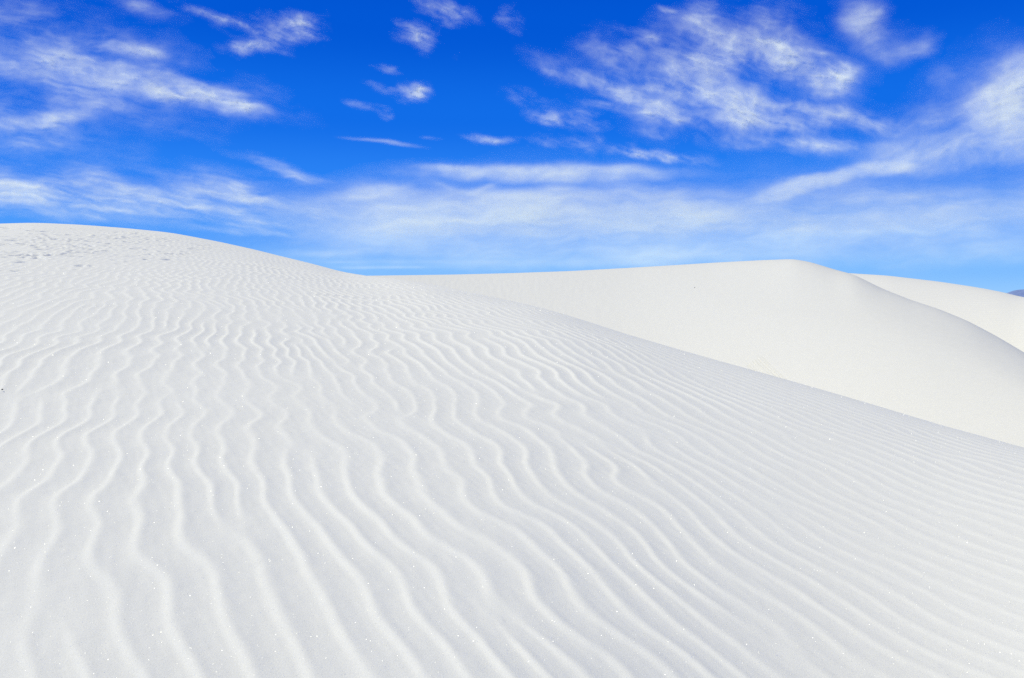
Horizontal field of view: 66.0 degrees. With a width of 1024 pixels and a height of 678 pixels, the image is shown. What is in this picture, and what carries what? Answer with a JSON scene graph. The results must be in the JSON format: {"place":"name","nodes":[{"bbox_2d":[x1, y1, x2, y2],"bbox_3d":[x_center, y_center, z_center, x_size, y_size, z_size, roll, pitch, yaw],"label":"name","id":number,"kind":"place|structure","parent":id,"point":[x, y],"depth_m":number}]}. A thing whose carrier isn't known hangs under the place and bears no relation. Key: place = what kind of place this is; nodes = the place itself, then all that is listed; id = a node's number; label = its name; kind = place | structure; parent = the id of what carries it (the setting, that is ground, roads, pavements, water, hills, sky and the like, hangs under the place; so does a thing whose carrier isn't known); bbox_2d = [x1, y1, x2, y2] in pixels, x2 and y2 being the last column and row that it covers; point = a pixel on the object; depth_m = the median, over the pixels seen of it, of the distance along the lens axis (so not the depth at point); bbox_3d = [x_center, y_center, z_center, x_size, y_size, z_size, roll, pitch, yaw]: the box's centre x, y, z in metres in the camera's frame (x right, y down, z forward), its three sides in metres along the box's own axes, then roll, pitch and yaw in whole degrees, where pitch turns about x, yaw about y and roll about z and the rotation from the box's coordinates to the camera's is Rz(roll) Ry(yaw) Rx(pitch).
{"place":"outdoors","nodes":[
{"label":"outdoors","id":0,"kind":"place"},
{"bbox_2d":[0,182,38,187],"bbox_3d":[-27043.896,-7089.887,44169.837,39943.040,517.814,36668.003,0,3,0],"label":"cloud","id":1,"kind":"structure","parent":0,"point":[17,184],"depth_m":33082.55},
{"bbox_2d":[0,223,1023,677],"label":"sand dune","id":2,"kind":"structure","parent":0,"point":[224,461],"depth_m":4.25},
{"bbox_2d":[0,0,1023,292],"label":"sky","id":3,"kind":"structure","parent":0,"point":[626,121]},
{"bbox_2d":[387,197,708,256],"bbox_3d":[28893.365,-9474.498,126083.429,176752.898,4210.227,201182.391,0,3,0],"label":"cloud","id":4,"kind":"structure","parent":0,"point":[528,213],"depth_m":46262.00},
{"bbox_2d":[373,259,1023,446],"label":"sand dune","id":5,"kind":"structure","parent":0,"point":[821,327],"depth_m":40.88},
{"bbox_2d":[748,43,847,120],"bbox_3d":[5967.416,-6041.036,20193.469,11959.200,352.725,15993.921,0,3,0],"label":"cloud","id":6,"kind":"structure","parent":0,"point":[779,46],"depth_m":17134.75},
{"bbox_2d":[850,273,1023,351],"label":"sand dune","id":7,"kind":"structure","parent":0,"point":[998,314],"depth_m":61.01},
{"bbox_2d":[986,81,1022,119],"bbox_3d":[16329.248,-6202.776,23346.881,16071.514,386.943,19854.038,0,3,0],"label":"cloud","id":8,"kind":"structure","parent":0,"point":[1014,101],"depth_m":19486.34},
{"bbox_2d":[1008,289,1023,296],"bbox_3d":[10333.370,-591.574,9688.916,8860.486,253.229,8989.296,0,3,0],"label":"mountain","id":9,"kind":"structure","parent":0,"point":[1018,293],"depth_m":10979.90}
]}

